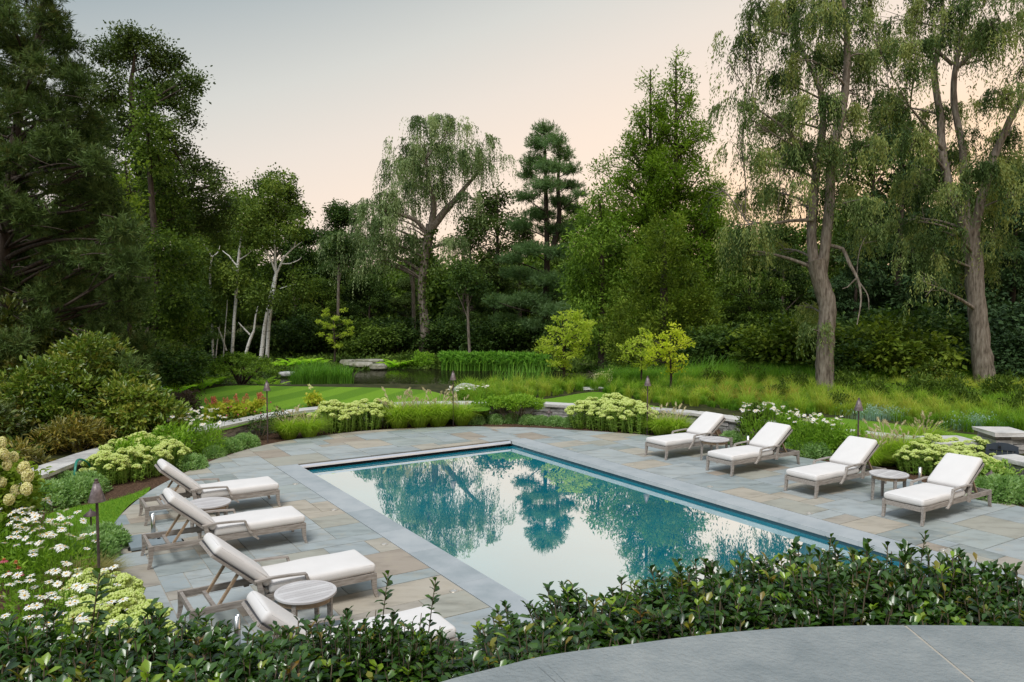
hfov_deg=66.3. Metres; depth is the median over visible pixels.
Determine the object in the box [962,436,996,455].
sedum plant
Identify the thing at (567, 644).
hedge shrub
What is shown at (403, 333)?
understory shrub
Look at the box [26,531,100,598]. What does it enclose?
daisy plant
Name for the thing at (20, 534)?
daisy plant
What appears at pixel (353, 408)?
sedum plant
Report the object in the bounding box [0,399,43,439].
rhododendron shrub
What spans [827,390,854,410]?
meadow perennial
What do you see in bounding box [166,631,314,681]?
hedge shrub
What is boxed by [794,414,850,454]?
leafy perennial
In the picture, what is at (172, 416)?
daisy plant
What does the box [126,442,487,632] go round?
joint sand
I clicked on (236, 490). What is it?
sun lounger
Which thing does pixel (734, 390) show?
meadow grass
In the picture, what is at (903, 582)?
hedge shrub
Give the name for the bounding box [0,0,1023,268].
sky
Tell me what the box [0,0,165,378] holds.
pine tree
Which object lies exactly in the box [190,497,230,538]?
side table
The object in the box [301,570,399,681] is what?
hedge shrub
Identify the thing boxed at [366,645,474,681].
hedge shrub
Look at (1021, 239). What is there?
spruce tree
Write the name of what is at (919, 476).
umbrella stand
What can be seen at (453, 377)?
garden lamp
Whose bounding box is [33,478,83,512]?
herb mound
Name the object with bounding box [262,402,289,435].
rose bush
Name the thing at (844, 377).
meadow perennial
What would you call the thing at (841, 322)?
understory shrub
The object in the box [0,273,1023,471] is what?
ground
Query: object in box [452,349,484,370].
water plant
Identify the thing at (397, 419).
fountain grass
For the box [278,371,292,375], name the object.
ledge rock
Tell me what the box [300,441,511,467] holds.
pool cover bar
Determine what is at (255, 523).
sun lounger
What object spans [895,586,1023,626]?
hedge shrub
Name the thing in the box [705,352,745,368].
cattail clump
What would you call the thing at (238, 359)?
mounded maple
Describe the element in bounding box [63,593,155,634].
sedum plant
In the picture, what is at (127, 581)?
sedum plant
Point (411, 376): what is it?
pond water
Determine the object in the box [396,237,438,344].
slender tree
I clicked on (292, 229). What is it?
birch tree
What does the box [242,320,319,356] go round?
understory shrub
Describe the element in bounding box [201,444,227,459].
herb mound
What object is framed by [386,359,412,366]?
fern plant
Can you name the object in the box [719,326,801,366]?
understory shrub
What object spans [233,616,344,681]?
hedge shrub
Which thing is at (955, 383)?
meadow perennial
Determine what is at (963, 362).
understory shrub
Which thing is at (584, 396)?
grass path
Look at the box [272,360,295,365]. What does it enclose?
fern plant
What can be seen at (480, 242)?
broadleaf tree
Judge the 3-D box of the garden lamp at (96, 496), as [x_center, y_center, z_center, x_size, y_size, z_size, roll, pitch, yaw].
[-4.580,2.335,8.672,0.180,1.638,0.180,0,3,0]
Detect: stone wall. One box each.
[0,401,912,511]
[993,454,1023,476]
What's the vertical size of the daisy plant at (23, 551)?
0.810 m
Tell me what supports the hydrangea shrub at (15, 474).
on the planting bed
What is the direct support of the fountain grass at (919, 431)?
on the planting bed
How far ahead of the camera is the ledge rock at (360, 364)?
51.26 m
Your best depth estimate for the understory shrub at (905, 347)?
27.90 m
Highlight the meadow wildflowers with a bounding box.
[834,403,1013,429]
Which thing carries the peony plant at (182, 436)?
on the planting bed
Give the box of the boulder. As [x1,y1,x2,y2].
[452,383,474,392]
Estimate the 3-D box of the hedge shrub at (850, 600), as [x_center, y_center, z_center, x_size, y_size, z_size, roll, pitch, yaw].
[1.927,1.790,4.668,0.746,0.975,0.781,0,3,-2]
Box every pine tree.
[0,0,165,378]
[481,118,591,351]
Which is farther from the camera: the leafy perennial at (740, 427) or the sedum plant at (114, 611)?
the leafy perennial at (740, 427)
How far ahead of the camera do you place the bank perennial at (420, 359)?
52.19 m
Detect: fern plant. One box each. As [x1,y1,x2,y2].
[162,383,198,392]
[186,379,210,390]
[196,378,218,389]
[204,373,231,383]
[205,377,224,385]
[249,376,275,383]
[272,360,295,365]
[276,357,311,365]
[286,356,321,364]
[376,360,404,367]
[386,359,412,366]
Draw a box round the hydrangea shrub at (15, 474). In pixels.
[0,436,55,543]
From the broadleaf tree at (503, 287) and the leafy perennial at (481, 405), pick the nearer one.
the leafy perennial at (481, 405)
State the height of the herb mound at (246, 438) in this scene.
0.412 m
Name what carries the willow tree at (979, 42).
on the ground at (438, 388)
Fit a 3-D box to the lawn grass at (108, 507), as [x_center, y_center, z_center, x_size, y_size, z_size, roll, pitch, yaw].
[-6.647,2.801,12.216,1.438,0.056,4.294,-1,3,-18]
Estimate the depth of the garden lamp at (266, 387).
18.91 m
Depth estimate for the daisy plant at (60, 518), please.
9.93 m
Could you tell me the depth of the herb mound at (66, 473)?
14.14 m
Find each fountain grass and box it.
[31,550,127,590]
[62,552,133,575]
[264,404,313,439]
[286,407,334,437]
[372,387,430,428]
[390,389,445,427]
[412,385,467,426]
[446,391,485,425]
[635,403,680,435]
[652,402,696,434]
[835,428,900,469]
[853,417,917,465]
[869,419,936,466]
[891,411,957,435]
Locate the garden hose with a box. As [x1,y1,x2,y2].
[73,458,90,474]
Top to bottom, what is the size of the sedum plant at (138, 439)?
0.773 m
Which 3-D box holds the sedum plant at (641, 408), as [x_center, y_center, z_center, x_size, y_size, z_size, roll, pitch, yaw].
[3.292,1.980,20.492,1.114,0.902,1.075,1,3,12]
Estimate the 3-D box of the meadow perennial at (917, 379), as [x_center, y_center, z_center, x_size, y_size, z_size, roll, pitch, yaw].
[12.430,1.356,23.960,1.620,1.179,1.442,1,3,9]
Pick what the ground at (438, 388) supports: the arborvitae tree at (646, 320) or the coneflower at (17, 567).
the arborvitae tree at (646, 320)
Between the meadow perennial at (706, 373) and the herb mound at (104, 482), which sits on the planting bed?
the herb mound at (104, 482)
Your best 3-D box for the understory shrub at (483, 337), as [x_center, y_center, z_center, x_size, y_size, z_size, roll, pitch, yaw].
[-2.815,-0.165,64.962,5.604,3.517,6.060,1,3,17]
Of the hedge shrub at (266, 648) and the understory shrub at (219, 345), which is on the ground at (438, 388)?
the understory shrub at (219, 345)
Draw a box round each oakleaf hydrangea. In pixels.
[201,396,229,420]
[222,394,250,418]
[237,392,265,415]
[301,384,325,406]
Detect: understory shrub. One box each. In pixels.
[139,343,218,391]
[189,359,229,383]
[196,328,246,354]
[226,327,261,353]
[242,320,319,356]
[271,313,340,352]
[312,315,381,355]
[338,323,405,355]
[366,315,419,352]
[408,315,470,352]
[444,318,511,351]
[479,317,534,350]
[518,325,554,350]
[532,319,593,352]
[592,360,649,372]
[668,324,745,367]
[685,321,764,354]
[718,305,856,370]
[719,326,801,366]
[767,311,860,335]
[801,331,902,376]
[835,311,970,380]
[851,300,969,364]
[904,356,968,380]
[925,289,1021,348]
[928,344,997,375]
[949,323,1023,383]
[967,301,1023,343]
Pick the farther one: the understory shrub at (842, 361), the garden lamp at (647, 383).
the understory shrub at (842, 361)
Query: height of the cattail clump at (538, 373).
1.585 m
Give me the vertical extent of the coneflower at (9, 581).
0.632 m
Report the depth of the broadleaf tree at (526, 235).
92.38 m
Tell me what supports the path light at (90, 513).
on the planting bed
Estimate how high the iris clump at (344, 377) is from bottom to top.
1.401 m
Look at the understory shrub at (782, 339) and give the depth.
30.24 m
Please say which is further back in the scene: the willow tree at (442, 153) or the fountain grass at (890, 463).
the willow tree at (442, 153)
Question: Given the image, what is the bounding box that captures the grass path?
[542,392,976,438]
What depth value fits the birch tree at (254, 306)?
58.32 m
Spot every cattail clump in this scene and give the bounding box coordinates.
[490,364,521,383]
[508,360,537,379]
[525,363,555,383]
[676,351,721,369]
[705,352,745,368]
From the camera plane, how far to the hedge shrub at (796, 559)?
5.08 m
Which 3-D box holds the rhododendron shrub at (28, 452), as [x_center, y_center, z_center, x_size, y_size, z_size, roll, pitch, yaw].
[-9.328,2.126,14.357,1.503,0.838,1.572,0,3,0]
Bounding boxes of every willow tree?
[314,112,517,353]
[700,0,898,392]
[851,0,1023,383]
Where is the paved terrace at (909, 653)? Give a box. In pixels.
[442,625,1023,681]
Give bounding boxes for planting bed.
[0,419,1023,641]
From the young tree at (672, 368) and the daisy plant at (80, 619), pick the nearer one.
the daisy plant at (80, 619)
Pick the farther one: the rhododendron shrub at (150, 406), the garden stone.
the garden stone
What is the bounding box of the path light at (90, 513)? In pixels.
[83,509,95,525]
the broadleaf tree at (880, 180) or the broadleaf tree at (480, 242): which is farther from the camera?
the broadleaf tree at (480, 242)
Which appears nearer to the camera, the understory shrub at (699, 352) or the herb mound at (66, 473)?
the herb mound at (66, 473)
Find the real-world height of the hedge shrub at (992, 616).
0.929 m
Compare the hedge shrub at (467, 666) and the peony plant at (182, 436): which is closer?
the hedge shrub at (467, 666)
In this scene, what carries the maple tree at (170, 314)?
on the ground at (438, 388)
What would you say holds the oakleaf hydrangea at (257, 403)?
on the lawn at (287, 397)
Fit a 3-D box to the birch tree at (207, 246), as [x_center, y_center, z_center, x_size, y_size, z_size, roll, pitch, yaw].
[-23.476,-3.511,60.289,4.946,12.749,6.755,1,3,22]
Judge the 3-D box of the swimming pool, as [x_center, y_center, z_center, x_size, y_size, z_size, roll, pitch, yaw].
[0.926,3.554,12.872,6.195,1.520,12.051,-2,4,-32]
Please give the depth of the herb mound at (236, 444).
17.89 m
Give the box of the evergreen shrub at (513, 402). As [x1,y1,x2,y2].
[485,393,546,422]
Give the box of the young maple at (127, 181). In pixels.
[107,146,151,334]
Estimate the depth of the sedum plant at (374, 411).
20.85 m
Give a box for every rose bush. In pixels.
[211,402,241,423]
[238,408,275,439]
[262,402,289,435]
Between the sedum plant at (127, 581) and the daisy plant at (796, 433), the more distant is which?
the daisy plant at (796, 433)
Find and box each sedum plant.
[54,567,113,611]
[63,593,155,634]
[66,571,145,620]
[78,450,131,484]
[81,589,172,632]
[91,617,173,645]
[97,438,125,452]
[102,446,149,483]
[112,610,187,653]
[125,431,161,467]
[129,444,173,477]
[148,427,185,444]
[149,439,191,468]
[307,399,348,433]
[328,402,364,432]
[350,398,385,430]
[364,397,398,427]
[564,400,600,428]
[582,397,602,422]
[584,397,620,430]
[599,392,624,424]
[599,399,637,431]
[616,399,658,434]
[620,397,646,425]
[892,441,935,474]
[914,433,945,462]
[918,443,957,475]
[938,448,972,460]
[944,437,975,453]
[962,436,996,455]
[965,452,1005,480]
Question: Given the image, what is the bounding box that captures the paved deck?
[113,426,1023,653]
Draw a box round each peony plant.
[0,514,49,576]
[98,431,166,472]
[151,419,199,461]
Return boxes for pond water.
[270,369,567,383]
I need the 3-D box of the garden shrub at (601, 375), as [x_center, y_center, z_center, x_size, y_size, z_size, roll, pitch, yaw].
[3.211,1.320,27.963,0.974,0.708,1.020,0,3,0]
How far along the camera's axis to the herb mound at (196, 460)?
16.03 m
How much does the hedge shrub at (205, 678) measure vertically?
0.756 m
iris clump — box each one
[284,364,325,383]
[293,358,332,377]
[298,363,341,383]
[323,362,359,383]
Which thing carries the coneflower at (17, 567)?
on the planting bed
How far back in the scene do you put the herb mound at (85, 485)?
13.58 m
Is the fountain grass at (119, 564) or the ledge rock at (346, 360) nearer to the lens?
the fountain grass at (119, 564)
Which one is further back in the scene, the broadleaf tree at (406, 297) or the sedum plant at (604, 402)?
the broadleaf tree at (406, 297)
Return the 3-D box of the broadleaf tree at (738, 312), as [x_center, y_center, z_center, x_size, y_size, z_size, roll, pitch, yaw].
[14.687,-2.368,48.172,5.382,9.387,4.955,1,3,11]
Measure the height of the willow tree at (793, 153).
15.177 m
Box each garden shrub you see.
[565,369,589,379]
[591,369,612,383]
[694,386,714,400]
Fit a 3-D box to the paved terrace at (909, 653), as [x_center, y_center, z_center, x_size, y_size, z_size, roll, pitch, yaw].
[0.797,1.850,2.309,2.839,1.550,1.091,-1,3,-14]
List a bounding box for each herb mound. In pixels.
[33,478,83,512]
[44,475,93,504]
[54,470,81,480]
[55,528,122,566]
[68,469,112,494]
[80,521,132,553]
[174,452,208,471]
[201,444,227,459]
[215,437,245,453]
[234,432,261,449]
[468,413,485,424]
[485,413,505,424]
[502,413,519,423]
[517,414,535,425]
[531,414,548,425]
[544,415,562,426]
[561,416,577,427]
[720,430,744,444]
[784,439,812,452]
[800,441,832,460]
[972,473,1023,505]
[993,473,1023,504]
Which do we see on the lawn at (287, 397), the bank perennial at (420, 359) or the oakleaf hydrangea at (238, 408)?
the oakleaf hydrangea at (238, 408)
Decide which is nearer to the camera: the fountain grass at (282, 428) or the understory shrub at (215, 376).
the fountain grass at (282, 428)
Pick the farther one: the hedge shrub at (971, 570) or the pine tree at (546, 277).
the pine tree at (546, 277)
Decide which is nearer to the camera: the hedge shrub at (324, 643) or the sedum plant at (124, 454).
the hedge shrub at (324, 643)
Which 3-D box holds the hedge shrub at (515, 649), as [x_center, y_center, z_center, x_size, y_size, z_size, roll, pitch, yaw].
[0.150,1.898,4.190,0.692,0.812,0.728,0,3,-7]
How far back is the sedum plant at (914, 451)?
15.70 m
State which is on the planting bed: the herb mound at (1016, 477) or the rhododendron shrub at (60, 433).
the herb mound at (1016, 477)
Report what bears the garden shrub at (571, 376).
on the ground at (438, 388)
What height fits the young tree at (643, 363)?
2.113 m
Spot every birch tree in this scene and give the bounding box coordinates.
[173,214,241,355]
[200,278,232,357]
[214,188,273,353]
[230,277,280,352]
[239,171,323,358]
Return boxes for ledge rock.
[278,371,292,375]
[340,359,353,363]
[343,361,372,366]
[354,359,383,362]
[369,363,386,368]
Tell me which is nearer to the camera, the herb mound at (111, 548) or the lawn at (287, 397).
the herb mound at (111, 548)
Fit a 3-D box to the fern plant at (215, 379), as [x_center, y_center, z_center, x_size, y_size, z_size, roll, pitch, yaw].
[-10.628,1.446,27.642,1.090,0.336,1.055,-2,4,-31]
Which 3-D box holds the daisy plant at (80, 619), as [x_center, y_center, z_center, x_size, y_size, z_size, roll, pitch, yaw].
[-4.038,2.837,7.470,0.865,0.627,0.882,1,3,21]
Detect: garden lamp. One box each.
[88,478,105,567]
[263,380,270,442]
[450,371,455,425]
[644,376,650,434]
[854,398,863,436]
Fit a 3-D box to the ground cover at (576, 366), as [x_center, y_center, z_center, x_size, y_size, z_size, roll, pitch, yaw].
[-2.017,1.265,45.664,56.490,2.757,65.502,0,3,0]
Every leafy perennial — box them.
[469,396,493,419]
[733,401,773,443]
[776,409,810,444]
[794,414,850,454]
[821,423,878,452]
[976,457,1023,477]
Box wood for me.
[14,157,1023,324]
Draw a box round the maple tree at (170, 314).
[114,73,217,360]
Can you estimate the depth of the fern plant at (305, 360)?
53.35 m
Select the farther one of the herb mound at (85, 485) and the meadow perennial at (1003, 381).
the meadow perennial at (1003, 381)
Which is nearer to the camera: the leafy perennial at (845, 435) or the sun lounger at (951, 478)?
the sun lounger at (951, 478)
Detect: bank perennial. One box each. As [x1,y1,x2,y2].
[394,353,415,366]
[406,349,437,367]
[431,354,440,368]
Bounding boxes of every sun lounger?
[138,459,280,525]
[140,488,307,569]
[176,533,378,629]
[241,591,457,646]
[644,411,732,459]
[706,422,799,476]
[784,436,886,498]
[881,453,991,526]
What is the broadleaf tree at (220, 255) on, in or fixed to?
on the ground at (438, 388)
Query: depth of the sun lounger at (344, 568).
8.69 m
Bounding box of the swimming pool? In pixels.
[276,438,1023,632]
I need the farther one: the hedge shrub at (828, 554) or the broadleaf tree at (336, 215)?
the broadleaf tree at (336, 215)
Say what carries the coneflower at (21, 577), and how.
on the planting bed
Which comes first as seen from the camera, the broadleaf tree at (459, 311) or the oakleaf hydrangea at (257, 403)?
the oakleaf hydrangea at (257, 403)
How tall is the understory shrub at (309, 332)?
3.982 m
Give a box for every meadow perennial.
[699,365,727,384]
[735,361,768,380]
[763,380,790,397]
[780,369,813,387]
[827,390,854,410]
[833,366,870,390]
[855,375,901,397]
[888,366,947,394]
[921,372,978,397]
[943,384,991,407]
[971,368,1023,398]
[994,383,1023,411]
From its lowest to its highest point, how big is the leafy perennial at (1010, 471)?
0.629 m
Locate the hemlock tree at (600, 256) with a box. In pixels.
[554,175,644,370]
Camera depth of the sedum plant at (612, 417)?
20.50 m
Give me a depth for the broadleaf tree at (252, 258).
71.35 m
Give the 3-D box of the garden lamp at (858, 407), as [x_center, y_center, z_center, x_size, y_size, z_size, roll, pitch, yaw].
[6.910,1.949,15.642,0.180,1.638,0.180,-3,4,-40]
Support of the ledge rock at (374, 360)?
on the ground cover at (576, 366)
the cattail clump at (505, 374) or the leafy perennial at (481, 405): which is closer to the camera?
the leafy perennial at (481, 405)
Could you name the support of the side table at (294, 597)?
on the paved deck
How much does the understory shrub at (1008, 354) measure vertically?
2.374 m
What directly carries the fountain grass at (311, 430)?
on the planting bed
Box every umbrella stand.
[127,513,183,550]
[229,614,257,651]
[897,467,921,488]
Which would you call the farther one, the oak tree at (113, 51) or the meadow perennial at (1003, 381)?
the oak tree at (113, 51)
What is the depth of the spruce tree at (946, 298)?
41.62 m
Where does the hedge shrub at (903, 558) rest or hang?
on the planting bed
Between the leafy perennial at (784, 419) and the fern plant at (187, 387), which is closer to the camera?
the leafy perennial at (784, 419)
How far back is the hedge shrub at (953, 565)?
4.86 m
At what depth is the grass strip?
12.76 m
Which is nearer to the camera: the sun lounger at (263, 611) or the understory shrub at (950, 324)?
the sun lounger at (263, 611)
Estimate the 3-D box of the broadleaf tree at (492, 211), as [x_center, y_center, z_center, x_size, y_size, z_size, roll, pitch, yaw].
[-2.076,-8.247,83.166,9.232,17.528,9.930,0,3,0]
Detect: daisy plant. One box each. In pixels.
[0,497,64,567]
[0,510,48,585]
[0,526,66,600]
[0,561,82,632]
[0,583,29,637]
[0,595,78,640]
[23,508,93,580]
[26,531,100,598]
[39,564,119,631]
[41,597,127,643]
[167,409,200,445]
[186,407,220,453]
[189,416,228,456]
[447,386,470,400]
[464,384,489,400]
[739,402,774,445]
[762,402,797,447]
[785,411,822,453]
[805,413,843,456]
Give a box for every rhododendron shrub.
[0,290,78,392]
[0,326,167,439]
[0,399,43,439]
[1,435,55,464]
[22,408,117,455]
[82,375,194,438]
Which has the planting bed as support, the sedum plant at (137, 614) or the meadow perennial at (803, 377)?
the sedum plant at (137, 614)
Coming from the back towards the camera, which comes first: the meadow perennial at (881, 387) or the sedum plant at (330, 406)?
the meadow perennial at (881, 387)
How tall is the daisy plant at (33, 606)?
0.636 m
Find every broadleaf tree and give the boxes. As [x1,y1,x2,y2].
[1,116,148,335]
[160,235,239,339]
[163,283,229,356]
[197,209,271,332]
[225,162,317,332]
[265,222,344,324]
[296,197,388,330]
[297,275,347,350]
[341,272,393,324]
[383,276,428,328]
[439,259,494,331]
[446,208,502,317]
[454,181,528,313]
[470,265,523,319]
[499,222,542,318]
[528,283,573,322]
[538,211,598,317]
[700,217,748,303]
[711,233,792,330]
[729,216,814,325]
[817,83,945,286]
[861,139,969,286]
[941,145,1023,283]
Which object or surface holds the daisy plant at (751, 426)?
on the planting bed
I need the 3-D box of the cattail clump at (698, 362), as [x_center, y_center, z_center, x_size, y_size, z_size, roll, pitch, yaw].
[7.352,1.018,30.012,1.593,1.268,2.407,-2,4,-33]
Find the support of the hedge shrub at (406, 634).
on the planting bed
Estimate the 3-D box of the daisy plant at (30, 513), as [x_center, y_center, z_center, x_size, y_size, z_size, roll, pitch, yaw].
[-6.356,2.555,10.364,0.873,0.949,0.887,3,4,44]
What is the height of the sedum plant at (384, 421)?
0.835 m
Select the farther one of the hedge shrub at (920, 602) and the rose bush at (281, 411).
the rose bush at (281, 411)
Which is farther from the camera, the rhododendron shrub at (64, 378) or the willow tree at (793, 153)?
the willow tree at (793, 153)
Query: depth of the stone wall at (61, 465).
20.01 m
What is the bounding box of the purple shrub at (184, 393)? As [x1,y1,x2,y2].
[170,387,205,415]
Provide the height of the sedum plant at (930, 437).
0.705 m
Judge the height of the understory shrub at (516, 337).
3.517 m
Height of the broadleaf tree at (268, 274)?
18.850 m
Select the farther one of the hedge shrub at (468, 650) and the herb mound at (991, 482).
the herb mound at (991, 482)
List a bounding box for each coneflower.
[0,558,11,612]
[2,559,15,612]
[8,559,21,615]
[10,563,27,607]
[14,561,27,605]
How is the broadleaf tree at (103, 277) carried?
on the ground at (438, 388)
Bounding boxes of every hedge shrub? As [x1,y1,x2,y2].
[0,568,116,681]
[0,607,57,681]
[0,639,72,681]
[1,645,124,681]
[27,672,73,681]
[29,649,170,681]
[41,606,170,680]
[53,642,203,681]
[84,597,231,678]
[141,653,258,681]
[160,618,298,681]
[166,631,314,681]
[174,668,213,681]
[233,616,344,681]
[264,651,353,681]
[272,621,399,681]
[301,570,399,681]
[322,659,413,681]
[336,620,463,681]
[351,577,448,680]
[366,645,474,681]
[423,654,507,681]
[435,632,509,671]
[464,600,574,668]
[465,650,533,674]
[477,607,600,669]
[519,579,635,645]
[531,639,610,657]
[543,614,647,652]
[587,574,698,641]
[598,598,718,647]
[635,557,758,633]
[657,568,791,639]
[700,550,808,619]
[716,577,841,631]
[761,536,882,621]
[768,533,838,604]
[783,548,908,627]
[818,537,946,617]
[836,587,974,625]
[862,530,943,608]
[887,538,1006,620]
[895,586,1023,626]
[937,579,1023,626]
[942,552,1022,609]
[992,559,1023,609]
[1012,580,1023,624]
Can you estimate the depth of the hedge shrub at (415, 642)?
4.32 m
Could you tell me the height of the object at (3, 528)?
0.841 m
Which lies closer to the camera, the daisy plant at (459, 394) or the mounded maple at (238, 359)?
the daisy plant at (459, 394)
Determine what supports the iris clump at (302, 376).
in the pond water
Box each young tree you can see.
[315,307,354,361]
[531,309,597,379]
[613,327,656,380]
[641,321,695,389]
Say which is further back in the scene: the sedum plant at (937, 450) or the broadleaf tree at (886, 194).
the broadleaf tree at (886, 194)
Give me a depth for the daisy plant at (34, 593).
8.25 m
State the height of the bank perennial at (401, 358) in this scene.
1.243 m
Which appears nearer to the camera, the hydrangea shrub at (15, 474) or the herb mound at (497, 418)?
the hydrangea shrub at (15, 474)
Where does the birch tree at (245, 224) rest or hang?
on the ground at (438, 388)
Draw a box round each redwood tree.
[577,65,700,355]
[622,44,745,350]
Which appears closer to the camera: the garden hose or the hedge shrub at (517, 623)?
the hedge shrub at (517, 623)
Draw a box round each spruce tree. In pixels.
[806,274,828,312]
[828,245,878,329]
[833,123,962,330]
[880,205,963,316]
[943,236,964,307]
[945,197,1023,317]
[984,173,1023,301]
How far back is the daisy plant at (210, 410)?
17.72 m
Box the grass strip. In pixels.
[45,487,149,561]
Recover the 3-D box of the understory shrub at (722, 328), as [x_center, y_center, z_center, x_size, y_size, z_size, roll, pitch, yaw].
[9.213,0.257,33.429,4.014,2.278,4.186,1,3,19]
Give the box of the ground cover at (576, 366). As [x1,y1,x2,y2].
[6,345,1021,459]
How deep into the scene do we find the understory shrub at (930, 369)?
27.19 m
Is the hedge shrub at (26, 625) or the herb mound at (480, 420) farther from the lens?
the herb mound at (480, 420)
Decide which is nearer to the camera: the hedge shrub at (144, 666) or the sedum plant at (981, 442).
the hedge shrub at (144, 666)
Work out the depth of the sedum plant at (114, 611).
7.71 m
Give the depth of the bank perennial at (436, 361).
52.02 m
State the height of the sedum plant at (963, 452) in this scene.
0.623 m
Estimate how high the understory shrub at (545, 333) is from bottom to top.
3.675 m
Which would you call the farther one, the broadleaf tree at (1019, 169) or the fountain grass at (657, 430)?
the broadleaf tree at (1019, 169)
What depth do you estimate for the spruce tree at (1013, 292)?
38.58 m
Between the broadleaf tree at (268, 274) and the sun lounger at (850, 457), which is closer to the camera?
the sun lounger at (850, 457)
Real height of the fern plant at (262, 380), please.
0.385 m
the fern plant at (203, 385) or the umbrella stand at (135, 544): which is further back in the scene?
the fern plant at (203, 385)
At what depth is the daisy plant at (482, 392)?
23.42 m
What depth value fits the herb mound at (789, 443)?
17.74 m
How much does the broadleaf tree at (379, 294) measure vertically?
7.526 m
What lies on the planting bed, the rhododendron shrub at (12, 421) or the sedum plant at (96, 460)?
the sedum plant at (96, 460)
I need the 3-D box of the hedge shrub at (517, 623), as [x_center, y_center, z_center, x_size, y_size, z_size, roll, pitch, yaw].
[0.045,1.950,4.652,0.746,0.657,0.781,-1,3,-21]
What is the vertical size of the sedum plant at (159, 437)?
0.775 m
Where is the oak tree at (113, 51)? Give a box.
[82,19,239,342]
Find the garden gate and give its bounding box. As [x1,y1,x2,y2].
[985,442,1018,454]
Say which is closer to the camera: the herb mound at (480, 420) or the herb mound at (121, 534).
the herb mound at (121, 534)
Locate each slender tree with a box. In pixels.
[316,227,363,324]
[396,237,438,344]
[444,259,500,352]
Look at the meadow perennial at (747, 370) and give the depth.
28.09 m
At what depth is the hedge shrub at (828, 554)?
5.03 m
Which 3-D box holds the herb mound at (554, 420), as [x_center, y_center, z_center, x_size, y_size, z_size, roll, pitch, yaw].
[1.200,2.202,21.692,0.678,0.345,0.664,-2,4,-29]
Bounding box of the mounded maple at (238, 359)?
[203,351,282,383]
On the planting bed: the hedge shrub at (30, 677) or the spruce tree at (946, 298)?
the hedge shrub at (30, 677)
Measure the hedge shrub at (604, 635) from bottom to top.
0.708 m
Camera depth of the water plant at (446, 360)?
50.69 m
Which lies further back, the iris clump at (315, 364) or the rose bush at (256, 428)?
the iris clump at (315, 364)
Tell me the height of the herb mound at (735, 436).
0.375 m
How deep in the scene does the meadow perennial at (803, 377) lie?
26.18 m
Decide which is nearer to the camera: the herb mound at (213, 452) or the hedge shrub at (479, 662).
the hedge shrub at (479, 662)
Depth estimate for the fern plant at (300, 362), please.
53.10 m
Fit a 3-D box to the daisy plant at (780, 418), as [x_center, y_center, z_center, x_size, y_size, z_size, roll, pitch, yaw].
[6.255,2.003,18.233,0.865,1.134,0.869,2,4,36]
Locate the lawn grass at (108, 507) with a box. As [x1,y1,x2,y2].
[44,486,148,559]
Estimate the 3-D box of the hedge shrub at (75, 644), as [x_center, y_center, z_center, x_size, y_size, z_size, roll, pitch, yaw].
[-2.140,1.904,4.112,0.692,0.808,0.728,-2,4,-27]
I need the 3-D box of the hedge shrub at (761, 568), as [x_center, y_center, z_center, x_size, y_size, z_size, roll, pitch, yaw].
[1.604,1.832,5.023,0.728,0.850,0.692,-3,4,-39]
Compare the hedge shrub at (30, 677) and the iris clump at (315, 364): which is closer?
the hedge shrub at (30, 677)
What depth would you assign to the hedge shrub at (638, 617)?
4.83 m
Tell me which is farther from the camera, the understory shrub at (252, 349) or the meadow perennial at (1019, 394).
the understory shrub at (252, 349)
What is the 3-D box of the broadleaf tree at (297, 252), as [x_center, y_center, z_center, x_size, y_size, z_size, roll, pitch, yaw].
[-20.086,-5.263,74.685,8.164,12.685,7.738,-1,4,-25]
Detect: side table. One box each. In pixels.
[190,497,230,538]
[274,580,336,625]
[699,436,728,462]
[869,469,908,499]
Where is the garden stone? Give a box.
[583,387,602,389]
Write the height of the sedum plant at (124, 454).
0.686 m
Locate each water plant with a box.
[437,349,467,370]
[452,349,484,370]
[468,350,496,370]
[487,349,514,370]
[504,350,530,371]
[520,351,551,372]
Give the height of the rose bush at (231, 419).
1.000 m
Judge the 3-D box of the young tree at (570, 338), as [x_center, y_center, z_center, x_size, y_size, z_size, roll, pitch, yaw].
[1.859,0.349,27.627,2.396,3.010,2.534,0,3,0]
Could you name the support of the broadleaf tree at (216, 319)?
on the ground at (438, 388)
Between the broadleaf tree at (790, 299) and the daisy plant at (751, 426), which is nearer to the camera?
the daisy plant at (751, 426)
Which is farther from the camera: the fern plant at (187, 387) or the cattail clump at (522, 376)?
the cattail clump at (522, 376)
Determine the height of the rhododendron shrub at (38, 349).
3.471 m
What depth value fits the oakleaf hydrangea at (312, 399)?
22.61 m
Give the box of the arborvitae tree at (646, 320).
[596,209,728,371]
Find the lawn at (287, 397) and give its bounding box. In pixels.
[184,385,489,430]
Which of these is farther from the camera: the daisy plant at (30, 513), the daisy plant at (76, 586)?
the daisy plant at (30, 513)
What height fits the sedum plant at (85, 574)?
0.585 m
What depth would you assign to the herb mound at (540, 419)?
21.71 m
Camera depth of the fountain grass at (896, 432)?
16.42 m
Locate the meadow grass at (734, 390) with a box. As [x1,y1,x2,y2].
[449,359,1023,432]

